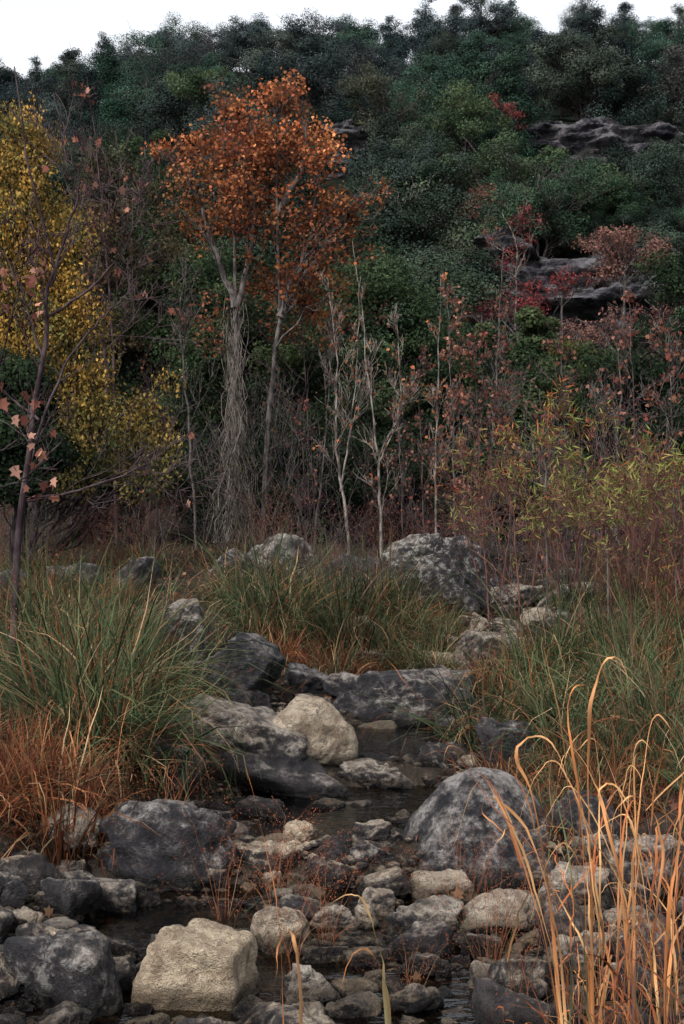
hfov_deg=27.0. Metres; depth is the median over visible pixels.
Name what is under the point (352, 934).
creek stone
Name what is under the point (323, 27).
evergreen tree
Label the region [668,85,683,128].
evergreen tree
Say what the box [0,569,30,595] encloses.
boulder
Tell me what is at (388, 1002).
reed blade
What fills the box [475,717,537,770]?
boulder
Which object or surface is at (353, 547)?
bare shrub
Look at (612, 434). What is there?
bare shrub
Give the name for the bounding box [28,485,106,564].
bare shrub
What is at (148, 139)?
evergreen tree
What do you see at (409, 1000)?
boulder
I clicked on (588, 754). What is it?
reed blade
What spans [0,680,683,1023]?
gravel
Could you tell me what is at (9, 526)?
bare shrub
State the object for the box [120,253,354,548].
evergreen tree
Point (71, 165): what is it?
evergreen tree
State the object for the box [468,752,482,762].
creek stone
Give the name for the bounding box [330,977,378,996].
creek stone
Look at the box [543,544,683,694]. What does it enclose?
grass clump
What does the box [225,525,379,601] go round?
grass clump
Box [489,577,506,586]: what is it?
creek stone
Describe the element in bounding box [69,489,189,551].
bare shrub
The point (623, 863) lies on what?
reed blade
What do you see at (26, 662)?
grass clump
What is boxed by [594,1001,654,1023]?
creek stone
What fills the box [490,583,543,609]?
boulder
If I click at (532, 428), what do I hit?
bare shrub
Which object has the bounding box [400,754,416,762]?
creek stone
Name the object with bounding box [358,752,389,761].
creek stone
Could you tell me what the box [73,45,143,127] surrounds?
evergreen tree
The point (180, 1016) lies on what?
creek stone
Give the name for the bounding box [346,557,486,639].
grass clump
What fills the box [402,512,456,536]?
bare shrub
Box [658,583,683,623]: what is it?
grass clump
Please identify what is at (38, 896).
creek stone
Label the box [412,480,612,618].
bare shrub
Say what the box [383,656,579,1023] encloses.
reed blade
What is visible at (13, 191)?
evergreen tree
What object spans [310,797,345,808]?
boulder
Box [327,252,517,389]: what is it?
evergreen tree
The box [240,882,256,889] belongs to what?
creek stone
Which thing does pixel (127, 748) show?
grass clump
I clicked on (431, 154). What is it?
evergreen tree
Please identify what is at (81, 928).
creek stone
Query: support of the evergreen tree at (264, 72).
on the hill
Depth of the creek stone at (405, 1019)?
4.54 m
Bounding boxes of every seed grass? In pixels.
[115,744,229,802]
[132,808,311,929]
[182,832,367,973]
[188,792,359,902]
[262,837,400,944]
[340,922,468,1014]
[372,818,537,933]
[396,829,604,966]
[427,865,610,1006]
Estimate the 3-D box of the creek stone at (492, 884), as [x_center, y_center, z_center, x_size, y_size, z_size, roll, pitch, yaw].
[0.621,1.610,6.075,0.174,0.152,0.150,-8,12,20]
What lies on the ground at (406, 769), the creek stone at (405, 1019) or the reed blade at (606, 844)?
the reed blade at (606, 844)
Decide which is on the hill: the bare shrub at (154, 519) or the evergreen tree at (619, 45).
the evergreen tree at (619, 45)
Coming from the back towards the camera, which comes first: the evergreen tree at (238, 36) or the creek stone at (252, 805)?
the evergreen tree at (238, 36)
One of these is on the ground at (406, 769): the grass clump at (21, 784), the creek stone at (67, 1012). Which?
the grass clump at (21, 784)
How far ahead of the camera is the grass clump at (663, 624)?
9.55 m
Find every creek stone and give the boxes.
[0,853,61,894]
[0,905,13,942]
[0,944,3,952]
[0,952,22,1000]
[0,1013,25,1023]
[11,850,37,855]
[15,922,62,935]
[26,1019,37,1023]
[33,891,44,901]
[37,1000,92,1023]
[40,803,101,850]
[42,916,78,929]
[55,859,90,875]
[61,870,93,879]
[67,924,101,932]
[89,877,136,911]
[113,954,136,990]
[123,1001,152,1014]
[124,1012,170,1023]
[135,891,161,907]
[136,881,146,891]
[136,962,140,974]
[147,934,156,944]
[170,1018,185,1023]
[172,1015,186,1019]
[176,1016,237,1023]
[184,800,198,807]
[189,868,229,889]
[195,800,206,808]
[197,1014,208,1017]
[208,800,234,813]
[229,796,245,805]
[230,994,263,1018]
[232,822,252,837]
[235,795,286,817]
[235,820,254,824]
[235,928,249,931]
[237,1001,281,1023]
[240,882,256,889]
[261,893,271,897]
[267,1001,335,1023]
[270,900,318,921]
[272,888,293,902]
[279,894,324,909]
[286,873,306,886]
[288,883,326,899]
[323,679,340,697]
[327,671,347,683]
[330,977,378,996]
[345,800,372,806]
[346,615,380,648]
[348,932,360,936]
[351,648,389,665]
[354,903,379,930]
[356,866,411,896]
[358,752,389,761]
[377,975,406,993]
[384,815,409,822]
[386,968,397,971]
[388,934,398,944]
[391,920,452,961]
[393,827,402,834]
[395,809,409,815]
[399,1015,423,1023]
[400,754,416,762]
[416,742,468,767]
[421,650,453,668]
[421,776,428,783]
[432,664,450,669]
[438,985,452,997]
[440,1017,457,1023]
[441,634,457,646]
[441,1006,465,1013]
[447,739,478,749]
[450,956,470,967]
[452,928,470,947]
[455,754,476,765]
[457,615,472,624]
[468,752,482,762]
[470,977,558,1023]
[473,868,508,894]
[476,957,498,963]
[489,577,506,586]
[495,627,518,635]
[498,605,513,613]
[508,857,555,893]
[510,942,524,954]
[513,954,541,959]
[516,929,539,945]
[533,614,567,636]
[535,577,554,587]
[538,890,601,947]
[546,841,564,855]
[549,984,587,1013]
[553,568,576,579]
[553,609,569,617]
[579,905,604,920]
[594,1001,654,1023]
[600,905,645,931]
[601,960,654,1006]
[608,912,674,943]
[610,882,652,908]
[651,1013,673,1023]
[672,994,683,1006]
[674,926,683,943]
[676,896,682,916]
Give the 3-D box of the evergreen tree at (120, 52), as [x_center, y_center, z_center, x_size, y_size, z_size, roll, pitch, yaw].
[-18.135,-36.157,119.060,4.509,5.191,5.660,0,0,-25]
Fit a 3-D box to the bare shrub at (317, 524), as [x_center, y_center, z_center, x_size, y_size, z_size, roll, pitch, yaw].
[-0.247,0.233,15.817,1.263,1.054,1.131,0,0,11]
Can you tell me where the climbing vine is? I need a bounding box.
[206,287,273,542]
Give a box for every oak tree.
[56,139,200,543]
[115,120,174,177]
[163,64,250,141]
[338,55,429,154]
[419,78,513,156]
[434,128,543,220]
[472,304,562,512]
[520,145,568,184]
[535,332,613,527]
[574,161,657,239]
[631,299,683,359]
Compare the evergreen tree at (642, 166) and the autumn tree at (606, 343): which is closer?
the autumn tree at (606, 343)
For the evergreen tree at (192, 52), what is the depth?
97.38 m
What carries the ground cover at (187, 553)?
on the ground at (406, 769)
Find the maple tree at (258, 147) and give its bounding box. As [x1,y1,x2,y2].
[139,67,393,548]
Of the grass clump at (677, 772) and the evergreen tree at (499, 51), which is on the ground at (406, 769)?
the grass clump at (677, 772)
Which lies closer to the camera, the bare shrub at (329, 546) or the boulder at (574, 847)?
the boulder at (574, 847)
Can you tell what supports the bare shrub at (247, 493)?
on the ground at (406, 769)
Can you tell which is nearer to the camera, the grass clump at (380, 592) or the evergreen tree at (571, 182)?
the grass clump at (380, 592)
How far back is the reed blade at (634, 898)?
3.54 m
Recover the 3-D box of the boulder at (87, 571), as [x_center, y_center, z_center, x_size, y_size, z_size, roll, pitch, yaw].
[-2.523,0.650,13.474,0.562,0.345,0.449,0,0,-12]
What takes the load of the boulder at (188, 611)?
on the ground at (406, 769)
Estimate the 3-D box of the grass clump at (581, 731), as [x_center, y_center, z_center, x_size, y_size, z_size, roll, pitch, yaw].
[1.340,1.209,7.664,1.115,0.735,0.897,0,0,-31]
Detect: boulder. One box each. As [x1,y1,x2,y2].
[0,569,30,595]
[0,872,28,908]
[3,930,122,1017]
[9,906,43,933]
[40,877,102,919]
[46,563,104,592]
[96,798,237,890]
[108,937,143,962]
[112,556,159,590]
[131,732,204,795]
[131,918,259,1010]
[165,598,206,660]
[165,693,308,790]
[180,661,209,695]
[189,900,217,904]
[201,632,285,696]
[203,548,252,588]
[220,749,351,798]
[225,689,271,708]
[232,833,303,878]
[248,533,326,589]
[250,906,311,954]
[258,871,286,893]
[272,694,357,767]
[281,963,340,1004]
[283,819,318,845]
[285,662,333,694]
[301,946,349,963]
[306,856,357,888]
[309,904,359,935]
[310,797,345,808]
[318,830,351,857]
[323,991,382,1017]
[327,553,387,594]
[332,668,479,725]
[339,758,413,788]
[342,946,394,967]
[349,843,393,863]
[351,819,403,846]
[354,886,395,922]
[358,720,397,728]
[364,969,386,982]
[380,983,444,1012]
[381,533,490,617]
[385,895,463,938]
[396,952,451,976]
[402,767,557,882]
[409,869,476,900]
[434,713,487,734]
[454,630,534,673]
[457,888,541,934]
[461,933,503,957]
[468,960,490,988]
[469,612,493,631]
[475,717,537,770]
[487,956,552,1003]
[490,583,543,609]
[492,617,526,633]
[517,607,551,626]
[537,582,602,606]
[538,861,612,909]
[542,930,612,983]
[548,790,627,836]
[564,833,619,859]
[604,834,683,894]
[604,924,683,978]
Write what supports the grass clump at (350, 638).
on the ground at (406, 769)
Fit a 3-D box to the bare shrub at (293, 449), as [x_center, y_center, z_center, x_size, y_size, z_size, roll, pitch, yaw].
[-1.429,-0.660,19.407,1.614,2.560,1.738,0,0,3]
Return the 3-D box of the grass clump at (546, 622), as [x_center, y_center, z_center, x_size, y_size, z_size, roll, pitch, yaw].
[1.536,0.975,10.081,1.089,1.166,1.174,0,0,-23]
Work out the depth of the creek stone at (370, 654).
11.24 m
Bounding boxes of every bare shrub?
[0,488,74,547]
[0,500,65,545]
[0,500,109,573]
[0,501,56,565]
[0,502,31,551]
[0,504,38,564]
[5,402,226,551]
[12,488,83,546]
[26,509,90,557]
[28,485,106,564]
[30,512,101,565]
[48,478,120,563]
[64,486,151,569]
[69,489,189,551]
[70,475,193,557]
[72,486,193,551]
[97,341,241,551]
[109,466,211,563]
[158,469,251,563]
[164,472,226,548]
[176,403,355,550]
[179,364,296,550]
[180,457,284,548]
[182,482,297,548]
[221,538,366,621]
[226,507,330,551]
[230,476,344,544]
[242,369,393,555]
[245,439,357,538]
[263,491,375,565]
[275,485,391,588]
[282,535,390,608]
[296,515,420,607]
[310,471,406,558]
[313,534,402,558]
[316,327,455,551]
[344,498,452,556]
[347,479,444,553]
[385,470,542,564]
[385,477,488,534]
[400,490,516,544]
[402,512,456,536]
[409,436,553,565]
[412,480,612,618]
[413,423,543,551]
[438,497,556,586]
[459,383,597,572]
[488,425,682,559]
[499,419,650,611]
[500,453,594,561]
[502,503,594,585]
[504,472,628,586]
[505,482,619,581]
[506,453,683,602]
[516,509,680,604]
[517,489,648,586]
[545,427,683,608]
[556,346,677,562]
[583,409,683,553]
[587,397,683,551]
[595,515,683,608]
[616,480,681,549]
[623,469,683,550]
[641,426,683,576]
[653,492,683,572]
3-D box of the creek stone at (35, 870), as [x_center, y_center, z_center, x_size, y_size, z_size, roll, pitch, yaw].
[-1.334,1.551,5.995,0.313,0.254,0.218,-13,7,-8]
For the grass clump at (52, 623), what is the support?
on the ground at (406, 769)
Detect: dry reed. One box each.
[460,732,683,1023]
[475,770,626,1023]
[484,925,583,1023]
[486,810,683,1023]
[532,749,683,1023]
[534,904,668,1023]
[542,854,637,1023]
[546,781,683,1023]
[546,791,683,1023]
[575,752,683,1023]
[598,720,683,1022]
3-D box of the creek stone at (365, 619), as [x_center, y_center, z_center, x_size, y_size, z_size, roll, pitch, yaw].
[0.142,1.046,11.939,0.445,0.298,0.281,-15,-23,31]
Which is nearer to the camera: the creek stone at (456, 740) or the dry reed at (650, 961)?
the dry reed at (650, 961)
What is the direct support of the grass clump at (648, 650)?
on the ground at (406, 769)
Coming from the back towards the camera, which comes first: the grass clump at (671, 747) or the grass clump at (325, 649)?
the grass clump at (325, 649)
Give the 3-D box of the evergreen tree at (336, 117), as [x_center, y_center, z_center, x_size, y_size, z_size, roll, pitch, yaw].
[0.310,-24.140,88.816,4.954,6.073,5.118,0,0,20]
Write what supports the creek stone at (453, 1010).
on the ground at (406, 769)
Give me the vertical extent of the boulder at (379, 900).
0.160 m
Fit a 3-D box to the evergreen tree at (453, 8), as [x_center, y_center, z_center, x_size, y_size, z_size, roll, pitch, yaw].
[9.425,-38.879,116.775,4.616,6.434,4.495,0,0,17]
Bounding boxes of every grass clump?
[0,507,164,649]
[0,531,180,696]
[0,534,161,665]
[0,542,33,570]
[0,542,242,701]
[0,543,194,698]
[0,545,55,577]
[0,546,141,668]
[0,546,268,710]
[0,548,270,794]
[0,550,228,695]
[0,558,74,648]
[0,562,124,663]
[0,565,68,599]
[0,569,245,756]
[0,573,51,618]
[0,574,292,715]
[0,585,266,800]
[0,588,98,658]
[0,591,94,697]
[0,597,261,807]
[0,605,148,718]
[0,611,221,806]
[0,612,73,704]
[0,624,146,781]
[0,646,288,804]
[0,684,88,783]
[0,688,178,848]
[0,697,125,868]
[0,698,71,820]
[0,702,100,779]
[0,703,83,828]
[0,704,150,818]
[0,706,148,845]
[0,714,118,813]
[0,716,194,877]
[1,567,212,714]
[1,610,160,728]
[1,692,90,773]
[2,558,67,597]
[3,588,250,721]
[4,568,80,604]
[4,654,240,800]
[18,609,265,817]
[19,539,297,709]
[19,552,163,650]
[20,535,90,596]
[21,546,65,568]
[23,613,154,679]
[24,544,52,569]
[24,559,228,660]
[24,583,120,620]
[27,570,107,626]
[38,544,78,565]
[43,542,134,599]
[48,543,88,564]
[51,596,162,651]
[68,648,189,709]
[85,525,141,561]
[88,615,238,708]
[93,566,162,606]
[96,564,147,603]
[97,537,133,564]
[106,543,146,563]
[107,597,168,627]
[110,596,166,640]
[114,523,194,576]
[118,535,162,558]
[120,542,162,562]
[159,524,281,610]
[166,507,373,624]
[173,521,379,648]
[174,491,338,603]
[186,549,315,628]
[190,531,325,626]
[193,560,241,598]
[199,567,328,646]
[206,546,391,654]
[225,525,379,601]
[229,529,361,610]
[229,559,351,646]
[233,563,351,634]
[235,534,400,640]
[237,622,318,665]
[246,614,342,662]
[261,518,451,644]
[265,567,429,672]
[271,548,453,672]
[274,643,327,672]
[281,588,389,655]
[285,632,383,678]
[288,510,487,631]
[293,555,426,624]
[296,628,377,673]
[296,641,340,672]
[307,549,396,611]
[325,544,442,623]
[325,646,405,673]
[326,555,458,641]
[327,556,434,630]
[334,565,485,645]
[335,643,386,674]
[336,609,617,759]
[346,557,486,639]
[347,604,430,669]
[348,589,431,661]
[354,627,471,669]
[357,612,438,660]
[358,644,405,671]
[379,589,501,659]
[379,617,486,671]
[380,603,514,665]
[381,616,606,751]
[387,633,454,668]
[399,649,482,673]
[402,584,474,645]
[403,588,456,633]
[418,593,475,633]
[421,562,632,716]
[426,703,566,793]
[437,613,533,695]
[442,633,654,786]
[456,619,666,752]
[458,590,576,675]
[462,652,599,743]
[467,563,683,700]
[476,579,683,721]
[483,574,621,669]
[488,574,667,678]
[488,593,652,685]
[490,678,657,777]
[496,703,616,798]
[497,716,653,864]
[509,600,683,780]
[510,774,658,859]
[512,695,683,811]
[518,703,667,782]
[521,552,606,611]
[525,599,683,725]
[526,541,620,612]
[530,668,683,798]
[531,619,673,707]
[534,649,671,721]
[542,728,683,837]
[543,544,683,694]
[548,572,683,692]
[556,605,682,696]
[558,653,683,773]
[561,611,683,722]
[563,578,665,644]
[565,586,650,636]
[567,624,683,787]
[568,559,654,608]
[571,582,662,644]
[576,654,683,782]
[581,637,682,713]
[583,561,683,679]
[583,627,681,678]
[587,562,657,603]
[591,548,624,572]
[594,622,683,712]
[598,560,679,611]
[602,671,683,809]
[603,628,681,677]
[610,689,683,805]
[618,656,683,745]
[626,586,682,621]
[628,616,683,676]
[630,562,674,593]
[633,588,683,640]
[636,573,683,653]
[639,559,683,604]
[645,580,683,612]
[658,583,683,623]
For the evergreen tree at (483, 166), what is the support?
on the hill
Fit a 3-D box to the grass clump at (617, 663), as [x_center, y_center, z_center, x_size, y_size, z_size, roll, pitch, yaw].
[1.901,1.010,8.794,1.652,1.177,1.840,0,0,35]
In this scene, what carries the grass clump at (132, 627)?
on the ground at (406, 769)
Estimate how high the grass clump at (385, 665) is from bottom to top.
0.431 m
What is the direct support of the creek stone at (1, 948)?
in the water at (138, 927)
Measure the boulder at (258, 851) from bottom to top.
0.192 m
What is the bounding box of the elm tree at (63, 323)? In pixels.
[0,91,187,564]
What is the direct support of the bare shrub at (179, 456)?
on the ground at (406, 769)
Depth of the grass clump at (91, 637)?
9.10 m
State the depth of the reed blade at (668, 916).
3.30 m
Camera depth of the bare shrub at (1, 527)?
15.77 m
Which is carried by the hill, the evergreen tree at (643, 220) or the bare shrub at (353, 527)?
the evergreen tree at (643, 220)
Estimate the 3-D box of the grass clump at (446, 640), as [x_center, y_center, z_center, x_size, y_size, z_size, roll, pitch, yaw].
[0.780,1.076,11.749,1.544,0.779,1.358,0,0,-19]
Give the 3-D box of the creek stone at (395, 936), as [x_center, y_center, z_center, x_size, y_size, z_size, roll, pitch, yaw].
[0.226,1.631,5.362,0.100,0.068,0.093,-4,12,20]
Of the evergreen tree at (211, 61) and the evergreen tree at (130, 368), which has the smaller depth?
the evergreen tree at (130, 368)
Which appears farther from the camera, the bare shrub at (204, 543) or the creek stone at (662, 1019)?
the bare shrub at (204, 543)
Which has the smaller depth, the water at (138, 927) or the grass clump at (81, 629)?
the water at (138, 927)
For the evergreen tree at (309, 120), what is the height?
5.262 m
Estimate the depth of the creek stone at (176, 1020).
4.49 m
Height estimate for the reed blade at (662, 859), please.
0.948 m
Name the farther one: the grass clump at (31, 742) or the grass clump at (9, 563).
the grass clump at (9, 563)
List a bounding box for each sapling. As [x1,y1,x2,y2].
[0,245,65,502]
[131,343,181,559]
[172,237,389,550]
[286,397,322,541]
[370,398,424,537]
[391,345,440,533]
[425,387,516,542]
[434,282,491,536]
[455,328,520,541]
[479,319,533,582]
[502,389,597,614]
[527,323,589,583]
[576,365,628,619]
[590,287,683,591]
[623,310,683,603]
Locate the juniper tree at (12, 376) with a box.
[0,344,89,569]
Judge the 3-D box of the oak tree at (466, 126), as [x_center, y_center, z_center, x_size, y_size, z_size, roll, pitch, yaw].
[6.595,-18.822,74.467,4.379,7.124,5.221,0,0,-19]
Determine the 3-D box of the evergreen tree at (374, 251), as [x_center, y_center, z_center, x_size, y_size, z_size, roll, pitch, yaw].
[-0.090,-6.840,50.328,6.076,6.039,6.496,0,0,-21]
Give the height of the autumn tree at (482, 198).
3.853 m
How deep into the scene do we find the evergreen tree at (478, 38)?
103.55 m
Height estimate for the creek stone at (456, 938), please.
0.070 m
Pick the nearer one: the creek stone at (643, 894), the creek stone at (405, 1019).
the creek stone at (405, 1019)
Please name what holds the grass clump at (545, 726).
on the ground at (406, 769)
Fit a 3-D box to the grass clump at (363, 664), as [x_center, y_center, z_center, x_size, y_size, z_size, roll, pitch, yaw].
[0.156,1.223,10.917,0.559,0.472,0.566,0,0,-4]
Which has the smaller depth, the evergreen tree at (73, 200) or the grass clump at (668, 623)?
the grass clump at (668, 623)
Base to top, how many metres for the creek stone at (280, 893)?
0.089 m
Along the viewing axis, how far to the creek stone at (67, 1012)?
4.48 m
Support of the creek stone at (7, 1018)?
in the water at (138, 927)
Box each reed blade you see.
[244,762,283,1023]
[274,929,302,1023]
[332,894,387,1023]
[341,948,390,1023]
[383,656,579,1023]
[444,745,560,1023]
[452,777,562,1023]
[466,547,589,1023]
[482,797,566,1023]
[484,828,600,1010]
[515,735,565,1022]
[520,760,638,1021]
[531,842,615,1023]
[539,786,660,1023]
[542,648,574,1023]
[551,729,601,1023]
[551,752,604,1020]
[555,849,594,1023]
[566,740,630,1023]
[567,685,590,1023]
[574,738,674,1023]
[584,814,659,1023]
[587,656,630,1023]
[598,783,638,1023]
[610,795,664,1023]
[615,739,668,1021]
[617,765,651,1023]
[623,714,676,1016]
[626,833,657,1012]
[632,753,657,1023]
[664,774,682,1023]
[666,815,683,1021]
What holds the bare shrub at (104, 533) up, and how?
on the ground at (406, 769)
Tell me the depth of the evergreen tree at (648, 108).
87.82 m
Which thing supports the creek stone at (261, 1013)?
on the gravel
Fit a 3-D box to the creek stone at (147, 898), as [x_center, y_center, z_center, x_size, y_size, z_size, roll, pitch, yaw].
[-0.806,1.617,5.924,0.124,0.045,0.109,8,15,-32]
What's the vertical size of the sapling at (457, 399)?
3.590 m
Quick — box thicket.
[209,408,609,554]
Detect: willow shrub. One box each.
[420,418,533,629]
[438,418,579,636]
[491,375,633,632]
[492,450,638,665]
[537,460,682,657]
[547,406,672,635]
[555,425,683,588]
[583,430,683,678]
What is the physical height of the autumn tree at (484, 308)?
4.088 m
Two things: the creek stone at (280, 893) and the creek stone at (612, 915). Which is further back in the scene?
the creek stone at (280, 893)
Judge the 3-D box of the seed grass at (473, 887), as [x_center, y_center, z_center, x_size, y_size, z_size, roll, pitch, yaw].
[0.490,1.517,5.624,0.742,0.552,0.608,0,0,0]
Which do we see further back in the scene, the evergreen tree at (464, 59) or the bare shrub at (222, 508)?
the evergreen tree at (464, 59)
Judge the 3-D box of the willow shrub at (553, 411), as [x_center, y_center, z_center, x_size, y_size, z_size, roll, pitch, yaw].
[1.594,0.070,10.529,1.042,2.163,0.763,0,0,-28]
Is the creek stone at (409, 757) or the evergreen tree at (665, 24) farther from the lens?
the evergreen tree at (665, 24)
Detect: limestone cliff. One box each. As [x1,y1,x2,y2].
[308,119,371,178]
[452,226,683,361]
[513,116,682,180]
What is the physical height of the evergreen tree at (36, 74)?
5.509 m
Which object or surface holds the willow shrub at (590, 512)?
on the ground at (406, 769)
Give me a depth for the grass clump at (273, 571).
12.92 m
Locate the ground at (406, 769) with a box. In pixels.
[0,509,683,988]
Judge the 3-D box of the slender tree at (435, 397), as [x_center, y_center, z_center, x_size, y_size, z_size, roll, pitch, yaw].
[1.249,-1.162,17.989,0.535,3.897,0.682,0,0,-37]
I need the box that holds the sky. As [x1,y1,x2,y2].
[0,0,683,102]
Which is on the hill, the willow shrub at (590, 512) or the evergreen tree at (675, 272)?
the evergreen tree at (675, 272)
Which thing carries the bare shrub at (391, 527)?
on the ground at (406, 769)
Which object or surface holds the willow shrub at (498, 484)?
on the ground at (406, 769)
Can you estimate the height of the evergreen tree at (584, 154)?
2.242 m
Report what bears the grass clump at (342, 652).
on the ground at (406, 769)
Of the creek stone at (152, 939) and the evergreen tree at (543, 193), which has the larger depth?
the evergreen tree at (543, 193)
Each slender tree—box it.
[53,78,145,545]
[169,237,321,548]
[311,269,383,553]
[311,302,342,553]
[352,241,436,557]
[410,266,464,532]
[461,226,539,551]
[533,288,683,548]
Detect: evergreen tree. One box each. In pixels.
[0,57,40,98]
[0,72,75,121]
[0,91,55,145]
[0,93,85,171]
[0,151,84,245]
[0,173,213,541]
[5,87,80,135]
[5,122,66,215]
[5,125,64,191]
[7,68,40,94]
[26,55,45,94]
[39,43,86,119]
[42,50,87,105]
[42,56,100,116]
[45,140,93,204]
[55,134,110,176]
[58,174,88,263]
[63,126,271,536]
[64,66,121,138]
[67,283,172,431]
[69,116,149,166]
[72,97,142,172]
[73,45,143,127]
[79,31,119,102]
[83,138,167,189]
[86,217,230,257]
[101,23,173,90]
[102,57,181,141]
[113,166,250,248]
[114,152,171,198]
[115,37,167,85]
[116,47,146,69]
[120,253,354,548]
[121,38,211,116]
[130,72,252,166]
[141,116,174,180]
[142,379,462,542]
[143,30,220,73]
[146,11,209,53]
[147,162,231,244]
[148,215,383,426]
[156,27,206,64]
[164,110,243,181]
[165,51,239,88]
[168,61,237,106]
[168,143,231,199]
[180,160,268,239]
[185,71,301,152]
[189,23,241,71]
[190,250,359,532]
[204,119,310,198]
[209,240,280,281]
[211,19,276,57]
[213,10,278,85]
[226,196,332,251]
[230,28,305,90]
[230,160,334,264]
[248,53,296,101]
[253,93,312,134]
[255,13,354,127]
[256,221,298,269]
[267,103,309,132]
[277,238,410,299]
[279,46,320,101]
[286,8,349,61]
[295,244,469,543]
[298,133,336,177]
[305,49,396,123]
[313,33,380,98]
[315,78,380,144]
[317,90,393,131]
[321,13,382,45]
[322,179,518,294]
[327,28,390,74]
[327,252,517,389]
[338,36,393,73]
[340,128,466,199]
[342,165,489,283]
[342,177,380,225]
[343,249,379,263]
[359,148,490,247]
[361,56,424,109]
[362,103,443,194]
[363,228,505,322]
[364,89,430,150]
[377,45,496,143]
[378,15,412,79]
[378,18,408,65]
[385,157,468,255]
[386,53,441,119]
[390,303,614,534]
[403,9,491,64]
[404,49,492,150]
[405,0,444,63]
[411,28,480,83]
[428,44,561,159]
[446,3,467,38]
[450,27,517,81]
[454,121,490,156]
[455,207,486,252]
[456,0,520,51]
[460,138,557,208]
[463,101,550,183]
[467,166,562,230]
[470,183,584,258]
[471,129,519,209]
[473,49,537,92]
[473,360,492,450]
[475,148,627,258]
[480,44,542,126]
[486,12,542,42]
[487,182,584,224]
[488,48,542,102]
[490,14,541,62]
[490,45,573,113]
[505,354,560,397]
[516,143,537,172]
[522,23,647,120]
[523,45,598,117]
[524,25,593,74]
[536,205,563,257]
[537,238,683,536]
[546,56,594,115]
[549,45,641,113]
[552,192,600,256]
[556,0,602,49]
[558,153,621,227]
[560,2,630,53]
[563,326,619,354]
[565,146,596,174]
[565,202,609,253]
[579,174,653,243]
[582,29,676,126]
[582,30,642,61]
[587,59,637,118]
[594,135,683,219]
[605,0,644,53]
[606,208,665,242]
[614,216,683,289]
[617,15,667,62]
[624,179,683,246]
[630,30,683,114]
[637,16,683,73]
[637,132,683,156]
[638,42,683,121]
[647,2,683,57]
[650,154,683,222]
[653,253,683,304]
[660,203,683,248]
[660,306,683,393]
[662,154,683,225]
[668,12,683,45]
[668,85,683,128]
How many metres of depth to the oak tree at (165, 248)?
23.85 m
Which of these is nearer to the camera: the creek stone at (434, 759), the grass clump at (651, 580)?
the creek stone at (434, 759)
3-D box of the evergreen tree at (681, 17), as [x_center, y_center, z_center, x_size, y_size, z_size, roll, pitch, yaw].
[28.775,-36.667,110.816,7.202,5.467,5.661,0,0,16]
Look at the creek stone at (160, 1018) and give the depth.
4.48 m
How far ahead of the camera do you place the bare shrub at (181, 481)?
20.81 m
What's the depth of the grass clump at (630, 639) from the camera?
9.41 m
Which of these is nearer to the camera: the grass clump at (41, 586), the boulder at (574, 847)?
the boulder at (574, 847)
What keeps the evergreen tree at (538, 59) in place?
on the hill
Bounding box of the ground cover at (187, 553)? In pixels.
[0,536,683,822]
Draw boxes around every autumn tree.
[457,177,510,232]
[468,270,553,336]
[468,285,504,379]
[481,195,550,329]
[486,92,526,152]
[544,266,593,335]
[555,305,635,399]
[568,321,665,526]
[571,222,676,325]
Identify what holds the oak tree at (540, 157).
on the hill
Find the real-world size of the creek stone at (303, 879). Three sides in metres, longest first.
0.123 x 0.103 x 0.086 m
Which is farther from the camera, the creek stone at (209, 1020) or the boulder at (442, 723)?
the boulder at (442, 723)
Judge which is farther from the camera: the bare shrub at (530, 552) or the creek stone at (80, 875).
the bare shrub at (530, 552)
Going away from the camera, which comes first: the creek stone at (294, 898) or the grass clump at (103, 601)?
the creek stone at (294, 898)
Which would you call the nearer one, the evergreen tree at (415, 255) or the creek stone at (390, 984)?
the creek stone at (390, 984)
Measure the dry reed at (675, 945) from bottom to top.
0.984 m
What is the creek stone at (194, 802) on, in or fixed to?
on the ground at (406, 769)
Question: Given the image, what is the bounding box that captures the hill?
[1,71,683,511]
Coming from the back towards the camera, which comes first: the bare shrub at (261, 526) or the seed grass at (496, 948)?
the bare shrub at (261, 526)
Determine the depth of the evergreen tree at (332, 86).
95.99 m
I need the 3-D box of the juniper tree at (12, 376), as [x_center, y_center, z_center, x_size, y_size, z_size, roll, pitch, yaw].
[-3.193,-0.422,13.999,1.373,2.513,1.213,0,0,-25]
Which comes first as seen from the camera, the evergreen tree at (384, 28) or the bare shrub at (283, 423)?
the bare shrub at (283, 423)
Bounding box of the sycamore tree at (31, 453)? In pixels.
[0,66,243,662]
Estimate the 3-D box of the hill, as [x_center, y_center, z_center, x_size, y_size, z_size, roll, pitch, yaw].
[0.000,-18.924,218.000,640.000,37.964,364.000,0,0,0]
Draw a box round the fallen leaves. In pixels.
[1,547,683,1005]
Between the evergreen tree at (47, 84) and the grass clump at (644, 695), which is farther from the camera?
the evergreen tree at (47, 84)
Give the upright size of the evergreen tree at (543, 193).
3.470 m
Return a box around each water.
[0,883,683,1023]
[207,785,437,838]
[333,724,469,765]
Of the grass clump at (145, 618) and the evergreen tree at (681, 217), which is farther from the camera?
the evergreen tree at (681, 217)
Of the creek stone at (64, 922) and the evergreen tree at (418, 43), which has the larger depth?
the evergreen tree at (418, 43)
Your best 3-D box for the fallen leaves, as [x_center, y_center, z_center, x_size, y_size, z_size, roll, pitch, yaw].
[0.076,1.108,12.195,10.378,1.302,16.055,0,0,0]
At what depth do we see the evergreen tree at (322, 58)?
96.39 m
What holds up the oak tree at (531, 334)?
on the hill
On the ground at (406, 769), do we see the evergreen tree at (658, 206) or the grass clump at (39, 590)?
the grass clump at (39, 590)

